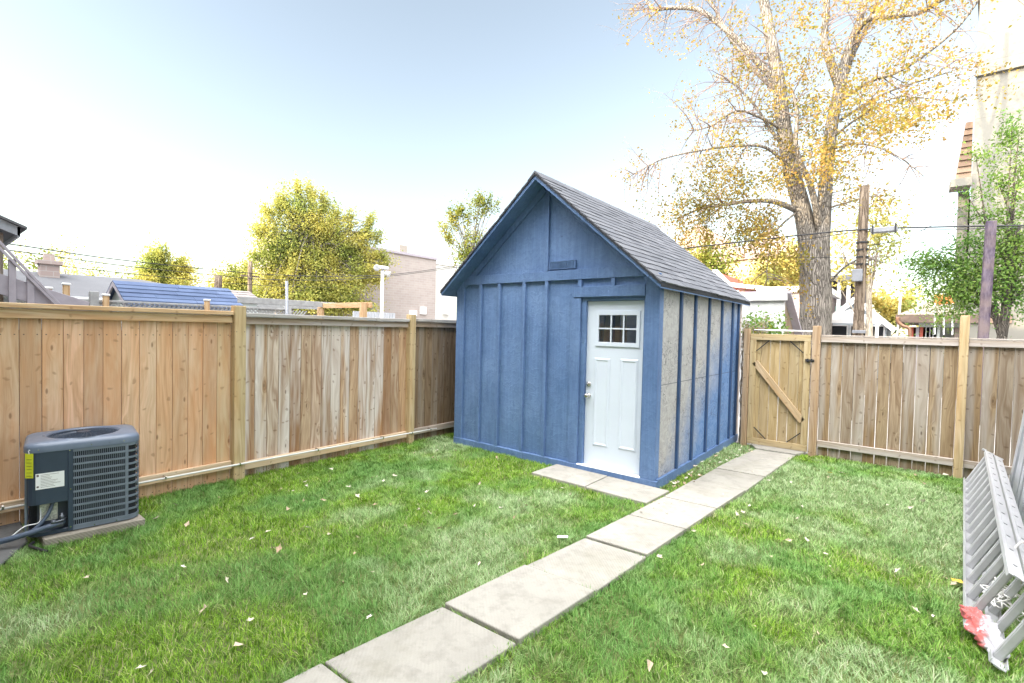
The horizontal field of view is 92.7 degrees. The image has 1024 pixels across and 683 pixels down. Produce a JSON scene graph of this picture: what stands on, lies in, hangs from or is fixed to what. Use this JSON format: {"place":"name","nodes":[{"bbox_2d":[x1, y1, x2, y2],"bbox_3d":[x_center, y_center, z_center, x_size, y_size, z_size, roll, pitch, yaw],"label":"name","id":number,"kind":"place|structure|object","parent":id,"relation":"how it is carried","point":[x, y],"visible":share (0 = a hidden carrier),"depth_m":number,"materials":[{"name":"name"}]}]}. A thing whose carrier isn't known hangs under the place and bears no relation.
{"place":"outdoors","nodes":[
{"label":"outdoors","id":0,"kind":"place"},
{"bbox_2d":[0,215,26,307],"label":"porch roof","id":1,"kind":"structure","parent":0,"point":[11,231],"depth_m":7.12,"materials":[{"name":"grey wood"}]},
{"bbox_2d":[101,280,243,326],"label":"shed","id":2,"kind":"structure","parent":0,"point":[142,292],"depth_m":12.77,"materials":[{"name":"blue metal"}]},
{"bbox_2d":[231,290,257,312],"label":"garage","id":3,"kind":"structure","parent":0,"point":[236,293],"depth_m":17.95,"materials":[{"name":"white"}]},
{"bbox_2d":[203,231,456,322],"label":"brick building","id":4,"kind":"structure","parent":0,"point":[418,295],"depth_m":44.95,"materials":[{"name":"grey paint"}]},
{"bbox_2d":[0,0,978,336],"label":"sky","id":5,"kind":"structure","parent":0,"point":[122,121],"materials":[{"name":"blue"}]},
{"bbox_2d":[0,432,1023,682],"bbox_3d":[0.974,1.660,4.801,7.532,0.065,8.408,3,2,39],"label":"grass","id":6,"kind":"structure","parent":0,"point":[894,490],"depth_m":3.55,"materials":[{"name":"green plant"}]},
{"bbox_2d":[0,522,27,566],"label":"concrete apron","id":7,"kind":"object","parent":6,"relation":"on","point":[7,530],"visible":0.79,"depth_m":3.82,"materials":[{"name":"grey concrete"}]},
{"bbox_2d":[37,513,144,547],"bbox_3d":[-3.666,1.575,4.220,0.714,0.095,0.640,3,2,39],"label":"concrete pad","id":8,"kind":"object","parent":6,"relation":"on","point":[70,536],"visible":0.28,"depth_m":4.00,"materials":[{"name":"grey concrete"}]},
{"bbox_2d":[0,424,138,552],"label":"air conditioner","id":9,"kind":"object","parent":8,"relation":"on","point":[79,478],"visible":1,"depth_m":3.99,"materials":[{"name":"metal"}]},
{"bbox_2d":[0,302,455,525],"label":"wood fence","id":10,"kind":"object","parent":6,"relation":"on","point":[178,393],"visible":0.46,"depth_m":5.40,"materials":[{"name":"brown wood"}]},
{"bbox_2d":[0,428,436,510],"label":"conduit pipe","id":11,"kind":"object","parent":10,"relation":"attached to","point":[165,477],"visible":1,"depth_m":5.59,"materials":[{"name":"plastic"}]},
{"bbox_2d":[283,664,346,682],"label":"paving slab","id":12,"kind":"structure","parent":6,"relation":"on","point":[320,673],"depth_m":2.44,"materials":[{"name":"concrete"}]},
{"bbox_2d":[325,607,515,682],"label":"paving slab","id":13,"kind":"structure","parent":6,"relation":"on","point":[442,645],"depth_m":2.64,"materials":[{"name":"concrete"}]},
{"bbox_2d":[445,565,593,646],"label":"paving slab","id":14,"kind":"structure","parent":6,"relation":"on","point":[515,604],"depth_m":3.13,"materials":[{"name":"concrete"}]},
{"bbox_2d":[532,464,606,489],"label":"paving slab","id":15,"kind":"structure","parent":6,"relation":"on","point":[579,478],"depth_m":5.87,"materials":[{"name":"concrete"}]},
{"bbox_2d":[527,538,645,594],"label":"paving slab","id":16,"kind":"structure","parent":6,"relation":"on","point":[598,566],"depth_m":3.69,"materials":[{"name":"concrete"}]},
{"bbox_2d":[440,171,750,487],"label":"garden shed","id":17,"kind":"structure","parent":6,"relation":"on","point":[549,271],"depth_m":6.43,"materials":[{"name":"blue paint"}]},
{"bbox_2d":[584,300,643,474],"bbox_3d":[1.220,0.532,5.921,0.760,2.045,0.118,3,2,39],"label":"door","id":18,"kind":"structure","parent":17,"relation":"in","point":[613,394],"depth_m":5.93,"materials":[{"name":"white paint"}]},
{"bbox_2d":[599,315,636,342],"bbox_3d":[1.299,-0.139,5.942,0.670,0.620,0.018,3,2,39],"label":"window","id":19,"kind":"structure","parent":18,"relation":"in","point":[617,322],"depth_m":5.94,"materials":[{"name":"glass"}]},
{"bbox_2d":[586,476,668,505],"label":"paving slab","id":20,"kind":"structure","parent":6,"relation":"on","point":[634,492],"depth_m":5.39,"materials":[{"name":"concrete"}]},
{"bbox_2d":[586,515,684,558],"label":"paving slab","id":21,"kind":"structure","parent":6,"relation":"on","point":[638,535],"depth_m":4.20,"materials":[{"name":"concrete"}]},
{"bbox_2d":[647,659,652,670],"bbox_3d":[0.718,1.696,2.553,0.038,0.023,0.061,16,43,13],"label":"dry leaf","id":22,"kind":"object","parent":6,"relation":"on","point":[649,663],"visible":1,"depth_m":2.56,"materials":[{"name":"beige plant"}]},
{"bbox_2d":[630,497,715,533],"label":"paving slab","id":23,"kind":"structure","parent":6,"relation":"on","point":[686,516],"depth_m":4.73,"materials":[{"name":"concrete"}]},
{"bbox_2d":[664,480,744,511],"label":"paving slab","id":24,"kind":"structure","parent":6,"relation":"on","point":[711,495],"depth_m":5.30,"materials":[{"name":"concrete"}]},
{"bbox_2d":[696,468,762,492],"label":"paving slab","id":25,"kind":"structure","parent":6,"relation":"on","point":[733,479],"depth_m":5.92,"materials":[{"name":"concrete"}]},
{"bbox_2d":[717,458,780,477],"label":"paving slab","id":26,"kind":"structure","parent":6,"relation":"on","point":[757,468],"depth_m":6.45,"materials":[{"name":"concrete"}]},
{"bbox_2d":[737,449,794,466],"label":"paving slab","id":27,"kind":"structure","parent":6,"relation":"on","point":[781,459],"depth_m":7.04,"materials":[{"name":"concrete"}]},
{"bbox_2d":[751,444,805,455],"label":"paving slab","id":28,"kind":"structure","parent":6,"relation":"on","point":[778,450],"depth_m":7.41,"materials":[{"name":"concrete"}]},
{"bbox_2d":[740,316,1023,478],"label":"wood fence","id":29,"kind":"object","parent":6,"relation":"on","point":[966,401],"visible":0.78,"depth_m":6.55,"materials":[{"name":"brown wood"}]},
{"bbox_2d":[747,334,813,451],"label":"wooden gate","id":30,"kind":"structure","parent":29,"relation":"attached to","point":[785,394],"depth_m":7.56,"materials":[{"name":"brown wood"}]},
{"bbox_2d":[754,329,812,331],"bbox_3d":[4.236,-0.170,7.629,0.830,0.030,0.024,3,2,39],"label":"metal rod","id":31,"kind":"object","parent":29,"relation":"attached to","point":[783,330],"visible":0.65,"depth_m":7.58,"materials":[{"name":"silver metal"}]},
{"bbox_2d":[963,448,1023,625],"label":"ladder","id":32,"kind":"object","parent":6,"relation":"on","point":[986,524],"visible":0.97,"depth_m":3.75,"materials":[{"name":"metal"}]},
{"bbox_2d":[981,456,1023,672],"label":"ladder","id":33,"kind":"object","parent":6,"relation":"on","point":[1008,645],"visible":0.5,"depth_m":3.09,"materials":[{"name":"metal"}]},
{"bbox_2d":[959,604,1010,658],"bbox_3d":[2.785,1.698,2.886,0.183,0.123,0.427,2,2,21],"label":"rag","id":34,"kind":"object","parent":33,"relation":"on","point":[982,628],"visible":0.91,"depth_m":2.85,"materials":[{"name":"fabric"}]},
{"bbox_2d":[980,541,1023,621],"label":"rag","id":35,"kind":"object","parent":33,"relation":"attached to","point":[1000,594],"visible":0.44,"depth_m":3.11,"materials":[{"name":"white fabric"}]},
{"bbox_2d":[1009,414,1023,487],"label":"metal strip","id":36,"kind":"object","parent":6,"relation":"on","point":[1016,456],"depth_m":5.57,"materials":[{"name":"grey metal"}]},
{"bbox_2d":[1012,436,1023,493],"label":"metal strip","id":37,"kind":"object","parent":6,"relation":"on","point":[1016,473],"depth_m":5.34,"materials":[{"name":"grey metal"}]},
{"bbox_2d":[1014,447,1023,500],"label":"metal strip","id":38,"kind":"object","parent":6,"relation":"on","point":[1019,476],"depth_m":5.17,"materials":[{"name":"grey metal"}]},
{"bbox_2d":[1016,466,1023,509],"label":"metal strip","id":39,"kind":"object","parent":6,"relation":"on","point":[1019,495],"depth_m":4.89,"materials":[{"name":"grey metal"}]},
{"bbox_2d":[1019,486,1023,518],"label":"metal strip","id":40,"kind":"object","parent":6,"relation":"on","point":[1021,507],"depth_m":4.63,"materials":[{"name":"grey metal"}]},
{"bbox_2d":[19,376,1012,521],"bbox_3d":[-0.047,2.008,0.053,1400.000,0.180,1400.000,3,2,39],"label":"ground","id":41,"kind":"structure","parent":0,"point":[229,473],"depth_m":7.53,"materials":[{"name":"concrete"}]},
{"bbox_2d":[3,248,29,268],"bbox_3d":[-41.364,-4.547,40.414,3.164,8.808,3.764,0,2,-35],"label":"thin tree","id":42,"kind":"object","parent":41,"relation":"on","point":[5,266],"visible":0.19,"depth_m":39.96,"materials":[{"name":"yellow plant"}]},
{"bbox_2d":[0,241,89,310],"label":"wooden stairs","id":43,"kind":"structure","parent":41,"relation":"on","point":[32,289],"depth_m":7.08,"materials":[{"name":"grey paint"}]},
{"bbox_2d":[14,235,89,271],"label":"thin tree","id":44,"kind":"object","parent":41,"relation":"on","point":[33,265],"visible":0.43,"depth_m":42.85,"materials":[{"name":"yellow plant"}]},
{"bbox_2d":[48,234,115,276],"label":"thin tree","id":45,"kind":"object","parent":41,"relation":"on","point":[68,270],"visible":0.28,"depth_m":45.58,"materials":[{"name":"yellow plant"}]},
{"bbox_2d":[69,253,151,278],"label":"thin tree","id":46,"kind":"object","parent":41,"relation":"on","point":[103,271],"visible":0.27,"depth_m":50.43,"materials":[{"name":"yellow plant"}]},
{"bbox_2d":[3,253,273,327],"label":"house","id":47,"kind":"structure","parent":41,"relation":"on","point":[48,274],"depth_m":18.89,"materials":[{"name":"grey roof shingle"},{"name":"brick"},{"name":"painted siding"}]},
{"bbox_2d":[3,283,306,425],"bbox_3d":[-7.462,0.194,9.848,0.195,2.537,6.990,3,2,39],"label":"lattice fence","id":48,"kind":"object","parent":41,"relation":"on","point":[105,301],"visible":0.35,"depth_m":10.01,"materials":[{"name":"grey wood"}]},
{"bbox_2d":[117,232,203,285],"bbox_3d":[-26.791,-3.965,37.368,4.918,8.523,5.567,3,2,39],"label":"leafy tree","id":49,"kind":"object","parent":41,"relation":"on","point":[158,255],"visible":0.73,"depth_m":36.97,"materials":[{"name":"yellow plant"}]},
{"bbox_2d":[214,275,221,287],"bbox_3d":[-15.460,-1.299,25.678,0.398,4.306,0.398,3,2,39],"label":"utility pole","id":50,"kind":"object","parent":41,"relation":"on","point":[217,281],"visible":0.17,"depth_m":25.49,"materials":[{"name":"brown wood"}]},
{"bbox_2d":[191,250,256,291],"bbox_3d":[-21.202,-3.704,38.522,5.052,8.170,6.446,3,2,39],"label":"leafy tree","id":51,"kind":"object","parent":41,"relation":"on","point":[229,285],"visible":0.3,"depth_m":37.71,"materials":[{"name":"yellow plant"}]},
{"bbox_2d":[89,291,371,320],"bbox_3d":[-5.595,0.273,10.402,3.526,2.438,5.193,3,2,39],"label":"pergola","id":52,"kind":"object","parent":41,"relation":"on","point":[259,302],"visible":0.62,"depth_m":11.00,"materials":[{"name":"brown wood"}]},
{"bbox_2d":[241,261,258,292],"bbox_3d":[-16.061,-2.086,29.912,0.298,5.625,1.016,3,2,39],"label":"utility pole","id":53,"kind":"object","parent":41,"relation":"on","point":[249,287],"visible":0.29,"depth_m":29.75,"materials":[{"name":"brown wood"}]},
{"bbox_2d":[26,261,330,287],"bbox_3d":[-16.621,-3.456,26.767,1.994,0.390,15.992,2,2,24],"label":"overhead wire","id":54,"kind":"object","parent":53,"relation":"attached to","point":[177,278],"visible":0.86,"depth_m":25.60,"materials":[{"name":"black metal"}]},
{"bbox_2d":[3,249,456,279],"bbox_3d":[-13.367,-4.069,26.484,19.968,1.327,8.354,0,2,-40],"label":"overhead wire","id":55,"kind":"object","parent":53,"relation":"attached to","point":[208,274],"visible":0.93,"depth_m":26.22,"materials":[{"name":"black metal"}]},
{"bbox_2d":[9,244,459,276],"bbox_3d":[-13.361,-4.220,26.477,19.974,1.244,8.347,0,2,-40],"label":"overhead wire","id":56,"kind":"object","parent":53,"relation":"attached to","point":[204,268],"visible":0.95,"depth_m":26.74,"materials":[{"name":"black metal"}]},
{"bbox_2d":[278,281,287,313],"bbox_3d":[-4.252,0.215,9.095,0.055,2.687,0.233,3,2,39],"label":"clothes pole","id":57,"kind":"object","parent":41,"relation":"on","point":[286,297],"visible":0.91,"depth_m":9.08,"materials":[{"name":"metal"}]},
{"bbox_2d":[237,170,402,319],"bbox_3d":[-14.781,-6.112,37.137,8.132,13.363,10.702,3,2,39],"label":"leafy tree","id":58,"kind":"object","parent":41,"relation":"on","point":[311,254],"visible":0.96,"depth_m":36.33,"materials":[{"name":"yellow plant"}]},
{"bbox_2d":[353,311,394,321],"bbox_3d":[-5.004,0.122,17.735,0.040,2.377,1.790,3,2,39],"label":"picket fence","id":59,"kind":"object","parent":41,"relation":"on","point":[375,314],"visible":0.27,"depth_m":17.74,"materials":[{"name":"white wood"}]},
{"bbox_2d":[373,265,390,317],"bbox_3d":[-3.047,-0.115,11.321,0.205,3.284,0.487,3,2,39],"label":"floodlight pole","id":60,"kind":"object","parent":41,"relation":"on","point":[382,268],"visible":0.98,"depth_m":11.32,"materials":[{"name":"white metal"}]},
{"bbox_2d":[436,187,501,270],"bbox_3d":[-3.047,-4.871,33.819,4.541,11.630,2.509,1,2,3],"label":"thin tree","id":61,"kind":"object","parent":41,"relation":"on","point":[468,244],"visible":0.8,"depth_m":33.56,"materials":[{"name":"green plant"}]},
{"bbox_2d":[676,224,751,280],"bbox_3d":[13.714,-3.537,33.105,5.144,9.764,3.865,2,2,10],"label":"leafy tree","id":62,"kind":"object","parent":41,"relation":"on","point":[713,264],"visible":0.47,"depth_m":32.80,"materials":[{"name":"yellow plant"}]},
{"bbox_2d":[713,269,765,291],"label":"red house","id":63,"kind":"structure","parent":41,"relation":"on","point":[736,284],"depth_m":26.44,"materials":[{"name":"paint"}]},
{"bbox_2d":[731,227,832,286],"bbox_3d":[16.418,-2.677,29.821,5.427,8.355,3.504,3,2,39],"label":"leafy tree","id":64,"kind":"object","parent":41,"relation":"on","point":[767,284],"visible":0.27,"depth_m":29.53,"materials":[{"name":"yellow plant"}]},
{"bbox_2d":[832,309,881,337],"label":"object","id":65,"kind":"object","parent":41,"relation":"on","point":[845,316],"visible":0.48,"depth_m":22.19,"materials":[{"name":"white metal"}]},
{"bbox_2d":[831,297,896,377],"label":"garage","id":66,"kind":"structure","parent":41,"relation":"on","point":[886,327],"depth_m":22.94,"materials":[{"name":"white metal"}]},
{"bbox_2d":[832,325,848,344],"bbox_3d":[15.579,-0.309,23.365,0.840,1.000,0.055,3,2,39],"label":"window","id":67,"kind":"structure","parent":66,"relation":"in","point":[836,329],"depth_m":23.27,"materials":[{"name":"white glass"}]},
{"bbox_2d":[849,325,852,335],"bbox_3d":[16.265,-0.278,22.813,0.840,1.000,0.055,3,2,39],"label":"window","id":68,"kind":"structure","parent":66,"relation":"in","point":[851,326],"depth_m":23.03,"materials":[{"name":"white glass"}]},
{"bbox_2d":[864,325,884,337],"bbox_3d":[16.659,-0.261,22.496,0.840,1.000,0.055,3,2,39],"label":"window","id":69,"kind":"structure","parent":66,"relation":"in","point":[881,327],"depth_m":22.31,"materials":[{"name":"white glass"}]},
{"bbox_2d":[896,292,901,336],"bbox_3d":[14.864,-0.076,18.845,0.189,3.644,0.099,3,2,39],"label":"flag pole","id":70,"kind":"object","parent":41,"relation":"on","point":[899,312],"visible":0.3,"depth_m":18.77,"materials":[{"name":"white metal"}]},
{"bbox_2d":[872,271,934,336],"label":"leafy tree","id":71,"kind":"object","parent":41,"relation":"on","point":[889,313],"visible":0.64,"depth_m":42.98,"materials":[{"name":"yellow plant"}]},
{"bbox_2d":[934,294,953,334],"bbox_3d":[13.382,0.156,15.244,0.576,3.299,0.571,3,2,39],"label":"porch post","id":72,"kind":"object","parent":41,"relation":"on","point":[943,318],"visible":0.41,"depth_m":15.19,"materials":[{"name":"white wood"}]},
{"bbox_2d":[895,297,1011,392],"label":"porch house","id":73,"kind":"structure","parent":41,"relation":"on","point":[911,319],"depth_m":17.05,"materials":[{"name":"orange metal"}]},
{"bbox_2d":[949,0,1023,389],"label":"tall building","id":74,"kind":"structure","parent":41,"relation":"on","point":[1000,18],"depth_m":15.70,"materials":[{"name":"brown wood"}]},
{"bbox_2d":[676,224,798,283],"bbox_3d":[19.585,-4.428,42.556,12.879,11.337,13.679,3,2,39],"label":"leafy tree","id":75,"kind":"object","parent":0,"point":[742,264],"depth_m":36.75,"materials":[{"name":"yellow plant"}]},
{"bbox_2d":[757,286,840,336],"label":"garage","id":76,"kind":"structure","parent":0,"point":[834,297],"depth_m":21.36,"materials":[{"name":"brick"}]},
{"bbox_2d":[831,275,865,310],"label":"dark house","id":77,"kind":"structure","parent":0,"point":[842,301],"depth_m":38.96,"materials":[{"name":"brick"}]},
{"bbox_2d":[735,390,1010,474],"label":"alley pavement","id":78,"kind":"structure","parent":0,"point":[875,429],"depth_m":9.48,"materials":[{"name":"grey concrete"}]},
{"bbox_2d":[738,328,743,442],"bbox_3d":[3.811,0.748,8.083,0.072,1.955,0.164,3,2,39],"label":"dry vine","id":79,"kind":"object","parent":78,"relation":"on","point":[742,341],"visible":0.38,"depth_m":8.05,"materials":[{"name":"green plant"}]},
{"bbox_2d":[739,313,773,444],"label":"dry weeds","id":80,"kind":"object","parent":78,"relation":"on","point":[757,327],"visible":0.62,"depth_m":8.01,"materials":[{"name":"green plant"}]},
{"bbox_2d":[741,305,791,353],"bbox_3d":[5.059,0.501,9.939,0.975,2.507,1.048,0,2,-37],"label":"green bush","id":81,"kind":"object","parent":78,"relation":"on","point":[783,323],"visible":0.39,"depth_m":9.86,"materials":[{"name":"green plant"}]},
{"bbox_2d":[738,290,802,419],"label":"outbuilding","id":82,"kind":"structure","parent":78,"relation":"on","point":[772,302],"depth_m":10.45,"materials":[{"name":"grey paint"}]},
{"bbox_2d":[595,0,1023,407],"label":"maple tree","id":83,"kind":"object","parent":78,"relation":"on","point":[814,291],"visible":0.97,"depth_m":12.39,"materials":[{"name":"yellow plant"}]},
{"bbox_2d":[852,185,869,407],"bbox_3d":[7.502,-0.782,10.552,0.284,5.150,0.377,3,2,39],"label":"utility pole","id":84,"kind":"object","parent":78,"relation":"on","point":[859,272],"visible":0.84,"depth_m":10.50,"materials":[{"name":"brown wood"}]},
{"bbox_2d":[692,245,845,257],"bbox_3d":[7.255,-2.817,14.849,0.388,1.745,8.631,1,2,-7],"label":"overhead wire","id":85,"kind":"object","parent":84,"relation":"attached to","point":[799,257],"visible":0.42,"depth_m":11.97,"materials":[{"name":"black metal"}]},
{"bbox_2d":[684,225,1023,248],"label":"overhead wire","id":86,"kind":"object","parent":84,"relation":"attached to","point":[858,230],"visible":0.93,"depth_m":10.56,"materials":[{"name":"black metal"}]},
{"bbox_2d":[870,223,897,234],"bbox_3d":[7.815,-2.362,10.257,0.454,0.170,0.150,3,2,39],"label":"splice box","id":87,"kind":"object","parent":86,"relation":"hanging from","point":[877,230],"visible":1,"depth_m":10.22,"materials":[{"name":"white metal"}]},
{"bbox_2d":[712,227,1023,248],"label":"overhead wire","id":88,"kind":"object","parent":84,"relation":"attached to","point":[869,231],"visible":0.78,"depth_m":10.80,"materials":[{"name":"black metal"}]},
{"bbox_2d":[867,170,1019,245],"bbox_3d":[10.921,-3.575,11.747,7.043,3.145,0.210,1,2,-21],"label":"overhead wire","id":89,"kind":"object","parent":84,"relation":"attached to","point":[934,223],"visible":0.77,"depth_m":11.36,"materials":[{"name":"black metal"}]},
{"bbox_2d":[830,184,914,394],"bbox_3d":[10.957,-1.614,15.530,2.839,6.718,1.446,3,2,39],"label":"leafy tree","id":90,"kind":"object","parent":78,"relation":"on","point":[868,327],"visible":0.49,"depth_m":15.28,"materials":[{"name":"yellow plant"}]},
{"bbox_2d":[870,107,1023,391],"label":"leafy tree","id":91,"kind":"object","parent":78,"relation":"on","point":[1010,248],"visible":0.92,"depth_m":10.35,"materials":[{"name":"green plant"}]},
{"bbox_2d":[977,220,996,416],"bbox_3d":[8.377,-0.386,8.660,0.194,3.468,0.140,3,2,39],"label":"purple post","id":92,"kind":"object","parent":78,"relation":"on","point":[987,278],"visible":0.58,"depth_m":8.59,"materials":[{"name":"purple wood"}]}
]}

